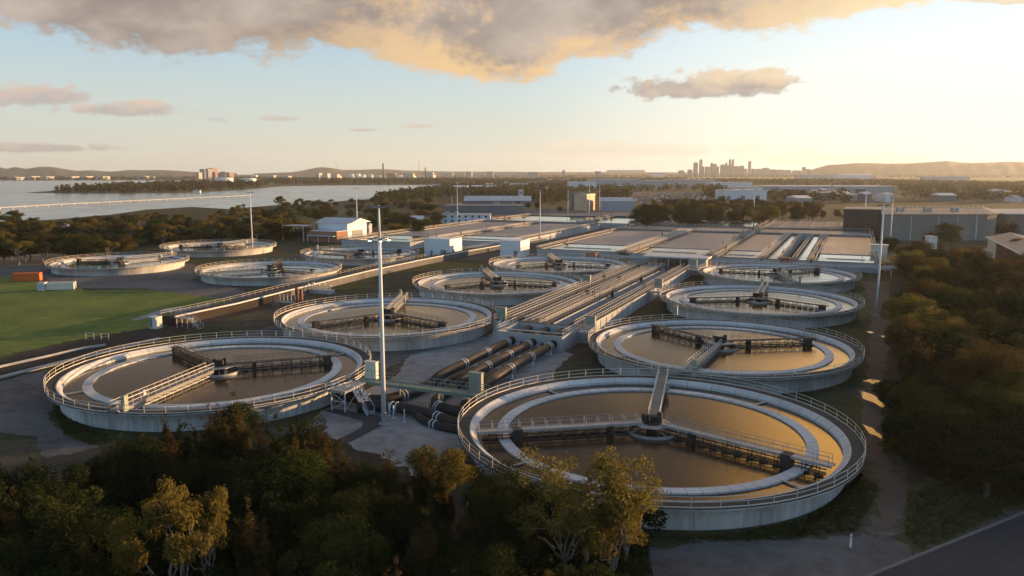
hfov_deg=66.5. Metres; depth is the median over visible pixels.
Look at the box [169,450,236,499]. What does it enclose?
tree
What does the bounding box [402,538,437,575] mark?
sheoak tree
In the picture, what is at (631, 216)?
tree
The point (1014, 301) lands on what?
tree
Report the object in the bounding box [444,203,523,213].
grey hall
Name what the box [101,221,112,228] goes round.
gum tree
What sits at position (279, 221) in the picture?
gum tree
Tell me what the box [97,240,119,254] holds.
gum tree
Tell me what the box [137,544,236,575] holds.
bush
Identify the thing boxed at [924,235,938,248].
white cabinet hut
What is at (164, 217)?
tree
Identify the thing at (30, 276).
orange skip
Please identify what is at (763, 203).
tree
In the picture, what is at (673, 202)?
tree
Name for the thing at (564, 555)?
gum tree
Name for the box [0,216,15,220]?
gum tree
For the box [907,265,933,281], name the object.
tree
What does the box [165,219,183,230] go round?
tree
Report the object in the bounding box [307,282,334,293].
valve row
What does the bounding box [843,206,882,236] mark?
digester shed
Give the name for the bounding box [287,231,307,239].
bush
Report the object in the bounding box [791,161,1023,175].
hills
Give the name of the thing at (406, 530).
tree
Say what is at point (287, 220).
gum tree
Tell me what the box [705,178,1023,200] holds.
wood belt
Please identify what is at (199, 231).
gum tree
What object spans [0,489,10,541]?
sheoak tree
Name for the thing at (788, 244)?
aeration basin
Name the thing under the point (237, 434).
sheoak tree
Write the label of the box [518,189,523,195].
control tower
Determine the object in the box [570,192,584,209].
grey block
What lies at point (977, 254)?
tree
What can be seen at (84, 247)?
tree
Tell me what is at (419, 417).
pipe bend
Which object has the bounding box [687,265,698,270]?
link bridge
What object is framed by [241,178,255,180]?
storage tank
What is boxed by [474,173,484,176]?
shed
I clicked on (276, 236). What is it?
bush
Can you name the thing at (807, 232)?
aeration basin
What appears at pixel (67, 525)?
tree
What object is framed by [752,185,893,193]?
blue warehouse
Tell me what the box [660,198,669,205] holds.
tree
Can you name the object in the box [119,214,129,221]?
tree
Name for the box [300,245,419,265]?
clarifier tank
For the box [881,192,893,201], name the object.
plain shed
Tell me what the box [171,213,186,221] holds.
gum tree
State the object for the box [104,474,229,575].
gum tree
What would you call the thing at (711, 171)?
city tower
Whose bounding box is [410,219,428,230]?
tree
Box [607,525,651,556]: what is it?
bush
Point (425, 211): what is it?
bush
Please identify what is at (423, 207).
bush
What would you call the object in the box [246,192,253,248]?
light mast
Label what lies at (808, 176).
warehouse
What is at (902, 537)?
verge
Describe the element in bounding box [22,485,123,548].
tree
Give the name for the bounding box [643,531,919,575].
front track
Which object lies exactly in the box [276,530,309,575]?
sheoak tree
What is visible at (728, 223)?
aeration basin
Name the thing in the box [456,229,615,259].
service road
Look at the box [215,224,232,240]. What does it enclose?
tree
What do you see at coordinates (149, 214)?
gum tree
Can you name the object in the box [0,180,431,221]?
bay water
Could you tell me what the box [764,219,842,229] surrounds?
covered basin
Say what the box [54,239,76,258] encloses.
gum tree
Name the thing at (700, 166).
city tower
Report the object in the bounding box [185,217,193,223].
tree
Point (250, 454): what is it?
sheoak tree
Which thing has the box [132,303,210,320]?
lawn path
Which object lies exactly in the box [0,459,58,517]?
tree
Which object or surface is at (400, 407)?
pipe bend
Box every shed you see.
[6,177,24,179]
[22,176,39,179]
[64,176,79,179]
[95,176,109,179]
[366,223,371,234]
[411,216,423,220]
[442,173,453,176]
[454,185,468,189]
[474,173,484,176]
[498,173,511,176]
[516,173,525,176]
[586,252,598,256]
[600,197,633,210]
[780,257,790,262]
[786,195,811,201]
[815,192,832,199]
[835,194,856,200]
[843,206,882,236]
[857,192,871,202]
[875,193,890,201]
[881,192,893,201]
[930,193,956,201]
[985,232,1023,261]
[1004,195,1023,202]
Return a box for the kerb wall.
[0,344,105,367]
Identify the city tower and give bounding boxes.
[678,170,683,176]
[693,162,697,175]
[699,159,702,175]
[710,163,712,175]
[713,164,716,175]
[720,164,724,176]
[728,159,730,175]
[731,159,733,176]
[734,166,739,175]
[740,166,743,174]
[748,161,750,174]
[755,169,761,175]
[762,168,768,175]
[768,169,775,176]
[776,169,781,175]
[782,170,790,176]
[792,170,800,175]
[805,169,810,174]
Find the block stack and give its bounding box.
[37,281,75,290]
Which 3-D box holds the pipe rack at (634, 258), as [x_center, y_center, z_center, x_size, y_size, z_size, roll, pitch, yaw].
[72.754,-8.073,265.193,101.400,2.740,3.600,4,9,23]
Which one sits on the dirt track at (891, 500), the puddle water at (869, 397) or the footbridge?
the puddle water at (869, 397)
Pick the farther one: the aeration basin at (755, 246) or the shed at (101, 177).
the shed at (101, 177)
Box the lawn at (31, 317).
[0,277,236,356]
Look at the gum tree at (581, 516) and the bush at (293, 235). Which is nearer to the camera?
the gum tree at (581, 516)
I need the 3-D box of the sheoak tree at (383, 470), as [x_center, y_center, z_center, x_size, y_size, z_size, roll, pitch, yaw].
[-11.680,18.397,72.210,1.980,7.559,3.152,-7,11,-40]
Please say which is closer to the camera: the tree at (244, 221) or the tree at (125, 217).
the tree at (244, 221)
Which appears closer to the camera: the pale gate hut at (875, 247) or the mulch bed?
the mulch bed
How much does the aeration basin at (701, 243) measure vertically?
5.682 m
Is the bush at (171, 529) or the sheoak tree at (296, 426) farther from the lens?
the sheoak tree at (296, 426)
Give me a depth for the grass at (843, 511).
75.19 m
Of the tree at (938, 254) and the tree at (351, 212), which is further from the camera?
the tree at (351, 212)
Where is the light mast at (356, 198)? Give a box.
[353,188,358,213]
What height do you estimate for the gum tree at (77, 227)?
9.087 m
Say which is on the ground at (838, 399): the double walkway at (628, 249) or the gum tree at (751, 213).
the gum tree at (751, 213)
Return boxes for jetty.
[0,190,251,209]
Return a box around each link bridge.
[578,324,596,333]
[648,286,662,292]
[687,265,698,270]
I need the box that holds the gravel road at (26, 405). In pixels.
[0,370,97,457]
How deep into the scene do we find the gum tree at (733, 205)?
535.01 m
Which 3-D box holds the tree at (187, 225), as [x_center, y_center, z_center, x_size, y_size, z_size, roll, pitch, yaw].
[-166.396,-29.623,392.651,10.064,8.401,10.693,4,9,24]
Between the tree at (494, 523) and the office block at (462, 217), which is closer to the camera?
the tree at (494, 523)
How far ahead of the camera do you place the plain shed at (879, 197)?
844.77 m
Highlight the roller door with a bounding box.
[352,229,362,237]
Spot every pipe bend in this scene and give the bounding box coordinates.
[335,379,433,403]
[357,401,458,424]
[413,411,456,433]
[431,383,469,417]
[459,390,479,406]
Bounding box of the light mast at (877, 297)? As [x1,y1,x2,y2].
[873,205,889,315]
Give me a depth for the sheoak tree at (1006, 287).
171.15 m
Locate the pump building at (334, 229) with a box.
[306,217,370,242]
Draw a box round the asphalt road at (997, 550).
[874,514,1023,575]
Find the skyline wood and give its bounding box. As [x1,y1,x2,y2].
[451,174,1023,177]
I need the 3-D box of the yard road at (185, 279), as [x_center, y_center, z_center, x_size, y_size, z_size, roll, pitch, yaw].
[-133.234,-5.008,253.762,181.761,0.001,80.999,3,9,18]
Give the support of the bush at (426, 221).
on the ground at (838, 399)
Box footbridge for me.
[355,370,490,401]
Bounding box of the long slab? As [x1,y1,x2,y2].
[559,215,625,217]
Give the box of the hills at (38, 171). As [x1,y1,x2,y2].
[0,167,236,175]
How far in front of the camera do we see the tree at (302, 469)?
67.35 m
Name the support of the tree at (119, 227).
on the ground at (838, 399)
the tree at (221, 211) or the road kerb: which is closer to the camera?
the road kerb
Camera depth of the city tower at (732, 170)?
5524.64 m
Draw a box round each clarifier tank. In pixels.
[43,331,371,431]
[44,250,189,275]
[160,238,276,256]
[195,258,341,285]
[273,290,496,351]
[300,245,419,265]
[412,265,581,304]
[457,364,866,529]
[489,251,629,280]
[587,314,864,393]
[659,278,864,327]
[698,260,861,291]
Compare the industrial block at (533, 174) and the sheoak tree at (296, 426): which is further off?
the industrial block at (533, 174)
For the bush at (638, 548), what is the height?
2.818 m
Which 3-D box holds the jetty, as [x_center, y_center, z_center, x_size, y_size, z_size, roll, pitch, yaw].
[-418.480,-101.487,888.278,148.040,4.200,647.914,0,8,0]
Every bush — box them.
[57,228,75,232]
[80,504,136,534]
[104,228,120,234]
[107,230,129,234]
[113,242,137,249]
[117,234,141,238]
[117,495,153,517]
[118,498,151,522]
[124,550,165,574]
[128,239,144,246]
[135,518,186,543]
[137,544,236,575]
[142,232,159,238]
[148,537,186,558]
[151,236,168,243]
[166,541,225,560]
[167,232,191,235]
[169,235,190,242]
[173,231,200,240]
[194,552,235,575]
[205,231,221,240]
[212,233,233,240]
[235,236,249,240]
[253,235,267,239]
[269,233,283,239]
[274,206,291,212]
[278,210,294,215]
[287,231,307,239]
[305,207,322,217]
[309,199,322,206]
[311,210,334,219]
[343,204,352,208]
[357,199,368,203]
[362,208,377,213]
[372,208,386,213]
[383,213,390,218]
[383,217,402,224]
[386,222,413,231]
[388,212,397,217]
[396,212,416,216]
[408,200,424,207]
[416,209,429,214]
[417,202,432,210]
[421,219,431,224]
[529,493,558,517]
[538,533,563,559]
[544,555,588,575]
[548,534,613,571]
[564,522,600,547]
[595,562,629,575]
[600,504,669,533]
[603,537,649,568]
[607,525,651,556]
[612,550,652,575]
[870,378,919,407]
[878,391,907,406]
[880,415,928,449]
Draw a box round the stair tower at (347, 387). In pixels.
[329,378,374,414]
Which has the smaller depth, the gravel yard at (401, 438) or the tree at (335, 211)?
the gravel yard at (401, 438)
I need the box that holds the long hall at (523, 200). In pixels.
[464,196,531,206]
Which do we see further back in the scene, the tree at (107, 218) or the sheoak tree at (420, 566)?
the tree at (107, 218)
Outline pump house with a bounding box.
[642,253,711,274]
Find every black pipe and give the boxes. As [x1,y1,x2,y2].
[430,336,515,385]
[439,341,522,386]
[452,338,536,388]
[463,343,543,389]
[482,340,556,391]
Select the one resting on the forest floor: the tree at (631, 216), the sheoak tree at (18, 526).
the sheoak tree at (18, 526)
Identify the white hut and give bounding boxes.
[424,236,461,256]
[500,238,529,256]
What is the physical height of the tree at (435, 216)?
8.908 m
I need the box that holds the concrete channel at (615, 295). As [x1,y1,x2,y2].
[493,261,690,352]
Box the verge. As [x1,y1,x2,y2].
[889,477,1023,554]
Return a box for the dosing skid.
[274,287,302,303]
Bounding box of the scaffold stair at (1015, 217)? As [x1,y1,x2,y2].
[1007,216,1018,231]
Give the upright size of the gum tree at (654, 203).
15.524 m
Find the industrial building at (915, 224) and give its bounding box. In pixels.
[880,206,998,240]
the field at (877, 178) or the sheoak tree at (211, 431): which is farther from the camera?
the field at (877, 178)
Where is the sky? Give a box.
[0,0,1023,174]
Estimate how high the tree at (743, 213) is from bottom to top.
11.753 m
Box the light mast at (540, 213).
[537,190,542,237]
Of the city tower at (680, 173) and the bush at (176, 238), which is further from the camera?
the city tower at (680, 173)
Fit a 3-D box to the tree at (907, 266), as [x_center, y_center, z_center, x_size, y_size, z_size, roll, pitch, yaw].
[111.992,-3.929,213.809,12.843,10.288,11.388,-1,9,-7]
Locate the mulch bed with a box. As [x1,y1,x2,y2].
[0,304,274,375]
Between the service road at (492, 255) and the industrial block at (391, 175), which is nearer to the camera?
the service road at (492, 255)
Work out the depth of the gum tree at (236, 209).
517.72 m
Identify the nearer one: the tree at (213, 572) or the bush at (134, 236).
the tree at (213, 572)
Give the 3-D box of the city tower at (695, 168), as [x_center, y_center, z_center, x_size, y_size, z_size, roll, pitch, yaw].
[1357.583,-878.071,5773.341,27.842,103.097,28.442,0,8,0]
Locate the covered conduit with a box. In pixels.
[162,238,546,325]
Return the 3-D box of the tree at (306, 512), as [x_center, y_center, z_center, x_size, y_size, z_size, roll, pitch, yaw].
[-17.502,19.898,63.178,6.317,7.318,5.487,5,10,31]
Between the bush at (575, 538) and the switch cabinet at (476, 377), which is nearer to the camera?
the bush at (575, 538)
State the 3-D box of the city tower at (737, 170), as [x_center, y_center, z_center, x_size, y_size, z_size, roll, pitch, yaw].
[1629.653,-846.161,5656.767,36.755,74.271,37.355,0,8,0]
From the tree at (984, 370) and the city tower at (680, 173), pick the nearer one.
the tree at (984, 370)
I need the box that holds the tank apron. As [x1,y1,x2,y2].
[235,288,531,369]
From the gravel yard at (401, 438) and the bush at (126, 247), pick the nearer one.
the gravel yard at (401, 438)
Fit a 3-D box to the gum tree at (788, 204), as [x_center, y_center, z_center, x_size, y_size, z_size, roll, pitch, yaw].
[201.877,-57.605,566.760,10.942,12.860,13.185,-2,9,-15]
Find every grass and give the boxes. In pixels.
[53,406,1023,549]
[646,472,883,548]
[855,292,872,319]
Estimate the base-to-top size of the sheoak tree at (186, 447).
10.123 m
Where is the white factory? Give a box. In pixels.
[715,188,766,199]
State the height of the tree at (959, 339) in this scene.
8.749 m
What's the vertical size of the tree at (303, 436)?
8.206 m
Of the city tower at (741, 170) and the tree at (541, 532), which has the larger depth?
the city tower at (741, 170)
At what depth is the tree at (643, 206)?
482.51 m
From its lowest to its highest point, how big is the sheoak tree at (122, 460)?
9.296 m
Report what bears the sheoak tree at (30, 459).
on the forest floor
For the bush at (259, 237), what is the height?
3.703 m
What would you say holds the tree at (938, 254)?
on the ground at (916, 472)
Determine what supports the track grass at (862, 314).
on the dirt track at (891, 500)
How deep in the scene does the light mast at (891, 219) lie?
327.12 m
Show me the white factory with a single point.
(733, 194)
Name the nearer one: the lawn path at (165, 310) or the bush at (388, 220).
the lawn path at (165, 310)
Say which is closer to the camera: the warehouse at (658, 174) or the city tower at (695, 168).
the warehouse at (658, 174)
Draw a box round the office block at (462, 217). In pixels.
[442,211,490,222]
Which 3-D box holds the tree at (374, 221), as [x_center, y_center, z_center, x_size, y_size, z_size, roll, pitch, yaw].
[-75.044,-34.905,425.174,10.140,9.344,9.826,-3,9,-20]
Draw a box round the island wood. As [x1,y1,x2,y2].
[54,179,266,192]
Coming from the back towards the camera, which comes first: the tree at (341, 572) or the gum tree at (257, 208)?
the gum tree at (257, 208)
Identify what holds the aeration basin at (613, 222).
on the ground at (838, 399)
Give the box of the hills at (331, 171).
[253,167,754,175]
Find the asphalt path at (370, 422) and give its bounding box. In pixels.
[324,409,384,442]
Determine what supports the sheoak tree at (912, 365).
on the ground at (916, 472)
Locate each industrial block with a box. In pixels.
[195,172,203,178]
[205,169,212,178]
[213,172,219,177]
[220,172,225,176]
[226,172,233,176]
[323,173,329,177]
[387,173,396,177]
[403,174,414,178]
[426,172,433,177]
[466,172,471,177]
[487,172,492,177]
[528,172,537,177]
[595,171,600,178]
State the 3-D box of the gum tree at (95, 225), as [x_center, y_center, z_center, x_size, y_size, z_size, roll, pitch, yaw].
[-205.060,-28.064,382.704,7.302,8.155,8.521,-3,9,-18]
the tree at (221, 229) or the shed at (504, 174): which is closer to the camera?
the tree at (221, 229)
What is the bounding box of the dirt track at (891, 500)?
[855,281,908,535]
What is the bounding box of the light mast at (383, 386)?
[366,205,390,425]
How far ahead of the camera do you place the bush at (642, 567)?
60.98 m
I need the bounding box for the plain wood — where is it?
[373,177,852,205]
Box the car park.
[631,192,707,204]
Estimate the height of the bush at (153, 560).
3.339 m
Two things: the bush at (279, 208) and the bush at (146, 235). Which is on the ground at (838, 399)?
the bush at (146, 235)
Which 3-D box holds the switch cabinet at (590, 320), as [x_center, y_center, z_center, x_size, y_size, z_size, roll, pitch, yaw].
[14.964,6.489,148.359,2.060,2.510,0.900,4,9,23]
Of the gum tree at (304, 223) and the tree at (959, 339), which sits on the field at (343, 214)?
the gum tree at (304, 223)
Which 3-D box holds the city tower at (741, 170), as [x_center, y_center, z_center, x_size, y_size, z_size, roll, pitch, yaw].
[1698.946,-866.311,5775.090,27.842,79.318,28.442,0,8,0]
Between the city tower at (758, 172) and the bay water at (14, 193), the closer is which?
the bay water at (14, 193)
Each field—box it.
[201,207,371,239]
[684,177,1023,179]
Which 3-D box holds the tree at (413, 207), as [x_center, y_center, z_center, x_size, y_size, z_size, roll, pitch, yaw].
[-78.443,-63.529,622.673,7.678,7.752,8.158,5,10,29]
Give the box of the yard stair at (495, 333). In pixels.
[489,320,505,344]
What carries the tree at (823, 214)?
on the ground at (838, 399)
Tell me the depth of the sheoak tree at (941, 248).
260.20 m
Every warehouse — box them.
[567,181,595,188]
[587,179,639,188]
[606,170,644,171]
[640,180,668,188]
[648,173,665,176]
[667,179,714,185]
[706,181,751,187]
[744,187,762,189]
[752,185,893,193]
[795,174,834,178]
[834,174,873,179]
[920,176,969,180]
[986,209,1023,235]
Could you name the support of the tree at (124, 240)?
on the ground at (838, 399)
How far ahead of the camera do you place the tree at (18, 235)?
333.11 m
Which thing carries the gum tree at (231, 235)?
on the ground at (838, 399)
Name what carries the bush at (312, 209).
on the field at (343, 214)
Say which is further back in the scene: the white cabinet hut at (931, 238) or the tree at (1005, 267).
the white cabinet hut at (931, 238)
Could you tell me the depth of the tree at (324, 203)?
668.42 m
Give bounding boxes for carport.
[281,224,313,241]
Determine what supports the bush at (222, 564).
on the forest floor
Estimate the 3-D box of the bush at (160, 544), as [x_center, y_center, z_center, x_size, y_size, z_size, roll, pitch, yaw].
[-29.338,21.919,64.415,5.276,2.776,5.400,4,9,23]
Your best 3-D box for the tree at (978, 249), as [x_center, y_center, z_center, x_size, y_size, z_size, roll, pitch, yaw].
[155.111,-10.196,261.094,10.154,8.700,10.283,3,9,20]
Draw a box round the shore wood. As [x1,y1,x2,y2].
[0,175,559,184]
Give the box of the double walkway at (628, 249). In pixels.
[617,228,688,252]
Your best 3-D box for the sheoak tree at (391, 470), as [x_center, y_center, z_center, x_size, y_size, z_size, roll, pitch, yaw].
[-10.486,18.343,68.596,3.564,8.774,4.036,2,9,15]
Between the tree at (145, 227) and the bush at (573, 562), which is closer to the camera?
the bush at (573, 562)
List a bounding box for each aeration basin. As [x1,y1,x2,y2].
[341,218,537,248]
[435,220,599,247]
[490,213,606,222]
[537,226,678,258]
[583,215,674,228]
[622,222,759,235]
[629,229,747,261]
[669,218,770,228]
[713,231,786,264]
[755,224,872,239]
[762,232,802,261]
[792,232,823,263]
[812,233,878,272]
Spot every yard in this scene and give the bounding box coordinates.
[300,334,571,475]
[445,210,633,225]
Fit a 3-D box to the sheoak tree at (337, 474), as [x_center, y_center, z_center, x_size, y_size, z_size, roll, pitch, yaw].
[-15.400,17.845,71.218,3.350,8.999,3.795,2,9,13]
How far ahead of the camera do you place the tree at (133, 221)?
409.28 m
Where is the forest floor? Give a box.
[0,429,628,575]
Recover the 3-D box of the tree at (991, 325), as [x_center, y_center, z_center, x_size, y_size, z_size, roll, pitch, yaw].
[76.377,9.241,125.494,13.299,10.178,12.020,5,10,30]
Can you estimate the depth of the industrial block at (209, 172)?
3590.62 m
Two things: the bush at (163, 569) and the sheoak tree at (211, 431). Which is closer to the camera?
the bush at (163, 569)
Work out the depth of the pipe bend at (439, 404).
104.08 m
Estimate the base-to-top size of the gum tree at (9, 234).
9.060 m
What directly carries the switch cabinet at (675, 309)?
on the concrete channel at (615, 295)
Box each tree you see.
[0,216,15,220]
[0,221,16,232]
[0,229,15,239]
[0,239,35,264]
[0,241,14,263]
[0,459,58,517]
[0,465,12,499]
[0,480,27,543]
[0,480,86,540]
[0,486,39,544]
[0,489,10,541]
[2,210,24,216]
[6,215,21,223]
[8,222,30,232]
[10,231,26,240]
[10,239,35,262]
[11,212,23,220]
[14,235,42,261]
[18,219,30,224]
[21,457,47,493]
[22,461,116,514]
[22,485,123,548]
[23,503,170,573]
[28,217,40,223]
[30,219,55,231]
[30,242,53,262]
[32,230,57,255]
[42,221,64,229]
[44,235,68,258]
[46,230,63,237]
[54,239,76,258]
[58,235,92,255]
[59,220,72,226]
[61,237,101,256]
[65,451,123,506]
[68,222,92,232]
[70,217,87,223]
[70,234,105,256]
[76,217,97,231]
[86,223,101,233]
[88,446,123,511]
[90,215,103,222]
[95,431,182,503]
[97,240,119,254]
[97,432,135,503]
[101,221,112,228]
[102,215,114,221]
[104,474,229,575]
[108,218,126,230]
[110,234,133,250]
[116,223,128,230]
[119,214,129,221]
[122,222,142,235]
[126,218,138,225]
[128,214,148,225]
[130,432,170,500]
[134,570,155,575]
[137,217,148,223]
[141,225,152,231]
[144,212,157,219]
[147,219,165,230]
[151,223,177,243]
[152,421,187,489]
[153,230,172,245]
[154,459,203,500]
[157,214,168,222]
[160,413,181,453]
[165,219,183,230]
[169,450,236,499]
[170,482,230,575]
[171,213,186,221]
[174,225,191,231]
[176,410,216,466]
[178,221,190,228]
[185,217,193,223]
[188,222,211,239]
[189,403,236,478]
[190,218,212,225]
[191,226,214,241]
[198,561,252,575]
[199,453,303,540]
[203,222,223,240]
[205,217,216,223]
[208,213,221,223]
[211,403,232,425]
[211,510,270,575]
[213,401,268,442]
[215,214,238,226]
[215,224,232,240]
[215,391,252,484]
[216,209,224,215]
[219,216,240,226]
[221,227,235,240]
[227,212,243,222]
[229,207,242,216]
[229,478,257,520]
[229,497,275,575]
[231,222,253,240]
[234,548,270,575]
[236,204,249,213]
[238,417,275,480]
[240,217,255,226]
[243,449,305,514]
[244,211,259,219]
[245,225,268,240]
[246,215,271,225]
[252,206,265,210]
[257,208,278,219]
[258,223,273,240]
[263,220,284,240]
[263,413,294,462]
[265,445,336,512]
[266,219,282,233]
[270,214,286,221]
[270,485,326,555]
[273,196,285,205]
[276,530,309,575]
[277,425,307,476]
[277,509,399,575]
[278,227,293,240]
[279,414,341,461]
[280,202,290,207]
[281,218,291,228]
[284,214,299,223]
[289,417,299,441]
[294,417,334,503]
[295,205,303,211]
[295,462,325,536]
[296,227,311,240]
[297,221,313,228]
[302,208,312,218]
[306,484,400,562]
[314,559,373,575]
[320,201,329,206]
[321,460,383,512]
[326,437,359,517]
[330,210,338,214]
[339,533,391,575]
[345,209,355,217]
[345,493,426,559]
[366,216,382,231]
[373,213,383,221]
[374,449,394,491]
[376,538,402,575]
[378,449,413,515]
[380,202,389,206]
[382,206,392,213]
[383,555,401,575]
[396,215,407,224]
[401,215,416,224]
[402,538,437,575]
[403,507,445,575]
[405,443,476,525]
[408,204,417,212]
[408,444,448,529]
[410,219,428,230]
[422,196,433,202]
[429,211,445,220]
[436,467,456,528]
[459,457,533,527]
[464,484,533,535]
[467,508,525,565]
[473,527,559,575]
[502,481,569,555]
[504,480,614,573]
[514,446,658,571]
[534,202,539,209]
[534,556,554,575]
[551,557,627,575]
[580,502,647,571]
[599,456,668,561]
[628,208,641,219]
[634,207,657,226]
[640,202,658,215]
[650,200,662,205]
[654,206,671,221]
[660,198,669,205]
[664,198,677,209]
[665,203,673,215]
[670,207,688,224]
[675,198,690,205]
[684,208,701,223]
[688,199,701,204]
[702,199,718,208]
[702,205,720,221]
[703,203,715,209]
[715,206,725,221]
[717,196,727,201]
[719,202,730,215]
[724,202,744,209]
[725,209,742,221]
[733,198,743,203]
[733,207,745,219]
[740,204,755,218]
[744,198,755,207]
[745,205,768,223]
[755,198,766,213]
[757,200,775,217]
[761,205,781,222]
[777,204,788,218]
[783,200,794,216]
[788,204,805,220]
[797,206,811,220]
[803,200,818,220]
[806,205,821,219]
[814,202,824,207]
[820,211,826,219]
[832,209,841,216]
[878,293,937,324]
[881,290,930,311]
[882,237,901,256]
[883,315,938,340]
[884,315,947,360]
[889,249,928,281]
[891,391,1010,453]
[892,254,939,279]
[892,305,968,332]
[895,243,932,257]
[895,254,916,284]
[897,329,935,381]
[898,277,936,293]
[902,277,948,309]
[904,240,937,255]
[905,269,960,294]
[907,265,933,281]
[914,268,941,278]
[921,231,936,239]
[924,248,958,270]
[924,315,998,350]
[926,288,999,316]
[928,266,973,288]
[929,329,978,363]
[930,257,951,272]
[934,224,964,248]
[936,222,950,237]
[936,284,986,309]
[939,240,947,252]
[939,266,973,275]
[941,307,1017,346]
[947,248,976,261]
[948,242,961,263]
[948,246,981,263]
[951,346,1023,400]
[960,338,1017,376]
[961,251,992,275]
[963,245,992,257]
[969,314,1023,352]
[976,308,1004,338]
[976,332,996,352]
[978,258,1022,288]
[986,287,1023,326]
[996,275,1014,309]
[1001,224,1020,233]
[1001,332,1023,359]
[1003,390,1023,424]
[1008,253,1023,262]
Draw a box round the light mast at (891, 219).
[890,198,893,238]
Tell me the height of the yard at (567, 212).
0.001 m
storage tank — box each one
[214,177,232,181]
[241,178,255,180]
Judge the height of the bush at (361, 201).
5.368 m
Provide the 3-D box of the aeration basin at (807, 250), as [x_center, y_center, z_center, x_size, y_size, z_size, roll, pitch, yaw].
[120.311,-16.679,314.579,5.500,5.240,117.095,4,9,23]
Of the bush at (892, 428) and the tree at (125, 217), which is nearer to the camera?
the bush at (892, 428)
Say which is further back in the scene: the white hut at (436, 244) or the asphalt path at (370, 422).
the white hut at (436, 244)
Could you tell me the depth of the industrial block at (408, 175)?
3633.16 m
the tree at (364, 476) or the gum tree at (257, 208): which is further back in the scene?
the gum tree at (257, 208)
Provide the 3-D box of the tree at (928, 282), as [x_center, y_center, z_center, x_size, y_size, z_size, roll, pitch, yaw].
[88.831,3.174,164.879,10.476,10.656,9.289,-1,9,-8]
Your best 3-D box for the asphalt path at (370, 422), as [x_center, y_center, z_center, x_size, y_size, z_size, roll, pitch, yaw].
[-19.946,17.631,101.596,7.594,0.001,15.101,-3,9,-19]
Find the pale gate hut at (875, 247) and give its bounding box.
[870,244,888,260]
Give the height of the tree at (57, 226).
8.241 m
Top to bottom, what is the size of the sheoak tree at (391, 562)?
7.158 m
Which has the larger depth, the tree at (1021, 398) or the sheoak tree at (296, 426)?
the tree at (1021, 398)
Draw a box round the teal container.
[75,266,100,268]
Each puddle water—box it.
[857,389,888,410]
[862,424,881,438]
[864,379,879,383]
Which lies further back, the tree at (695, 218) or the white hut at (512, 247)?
the tree at (695, 218)
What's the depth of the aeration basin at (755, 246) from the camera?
306.74 m
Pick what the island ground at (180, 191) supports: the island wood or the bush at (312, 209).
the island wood
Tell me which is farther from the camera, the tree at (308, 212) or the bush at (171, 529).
the tree at (308, 212)
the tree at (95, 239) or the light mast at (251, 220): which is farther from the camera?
the light mast at (251, 220)
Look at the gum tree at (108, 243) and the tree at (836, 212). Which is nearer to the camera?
the gum tree at (108, 243)
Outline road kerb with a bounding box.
[866,511,1023,575]
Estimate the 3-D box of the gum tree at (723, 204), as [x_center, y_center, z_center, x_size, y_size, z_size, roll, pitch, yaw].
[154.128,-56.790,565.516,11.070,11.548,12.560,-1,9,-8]
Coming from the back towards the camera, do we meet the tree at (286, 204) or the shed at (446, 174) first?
the shed at (446, 174)
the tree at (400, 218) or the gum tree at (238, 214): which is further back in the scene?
the gum tree at (238, 214)
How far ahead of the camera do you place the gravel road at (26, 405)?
104.90 m
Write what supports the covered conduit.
on the ground at (838, 399)
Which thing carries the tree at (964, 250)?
on the ground at (916, 472)
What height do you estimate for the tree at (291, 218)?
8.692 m
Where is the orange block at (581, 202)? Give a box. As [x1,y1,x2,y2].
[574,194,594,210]
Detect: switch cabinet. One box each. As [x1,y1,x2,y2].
[364,360,378,378]
[468,371,483,391]
[497,306,506,319]
[583,274,590,284]
[585,315,595,328]
[655,278,662,287]
[673,305,677,314]
[691,259,696,267]
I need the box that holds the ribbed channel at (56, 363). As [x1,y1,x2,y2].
[0,337,160,378]
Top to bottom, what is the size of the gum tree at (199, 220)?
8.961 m
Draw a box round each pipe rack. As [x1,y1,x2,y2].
[583,254,891,275]
[882,265,896,272]
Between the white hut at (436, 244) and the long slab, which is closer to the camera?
the white hut at (436, 244)
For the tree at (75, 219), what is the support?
on the ground at (838, 399)
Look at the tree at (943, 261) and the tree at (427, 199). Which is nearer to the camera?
the tree at (943, 261)
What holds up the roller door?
in the pump building at (334, 229)
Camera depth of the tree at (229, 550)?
59.75 m
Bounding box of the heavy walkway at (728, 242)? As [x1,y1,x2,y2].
[707,229,751,255]
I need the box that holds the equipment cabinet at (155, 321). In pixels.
[148,315,162,328]
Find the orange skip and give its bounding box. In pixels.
[12,272,42,280]
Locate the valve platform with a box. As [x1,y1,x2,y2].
[175,312,203,328]
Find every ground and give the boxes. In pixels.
[0,175,1023,552]
[28,183,296,193]
[877,269,1017,483]
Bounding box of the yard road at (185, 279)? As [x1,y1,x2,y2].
[0,254,345,304]
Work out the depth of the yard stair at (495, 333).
149.68 m
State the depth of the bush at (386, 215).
535.95 m
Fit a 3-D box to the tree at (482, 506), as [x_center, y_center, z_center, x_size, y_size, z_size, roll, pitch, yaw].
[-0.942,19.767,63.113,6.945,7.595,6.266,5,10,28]
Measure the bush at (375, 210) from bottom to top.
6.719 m
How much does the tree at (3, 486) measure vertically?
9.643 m
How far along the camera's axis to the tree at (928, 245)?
256.83 m
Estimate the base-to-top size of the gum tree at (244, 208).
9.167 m
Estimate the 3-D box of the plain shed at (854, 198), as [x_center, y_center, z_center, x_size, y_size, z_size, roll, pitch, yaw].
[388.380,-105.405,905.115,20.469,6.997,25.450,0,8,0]
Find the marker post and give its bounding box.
[849,534,851,547]

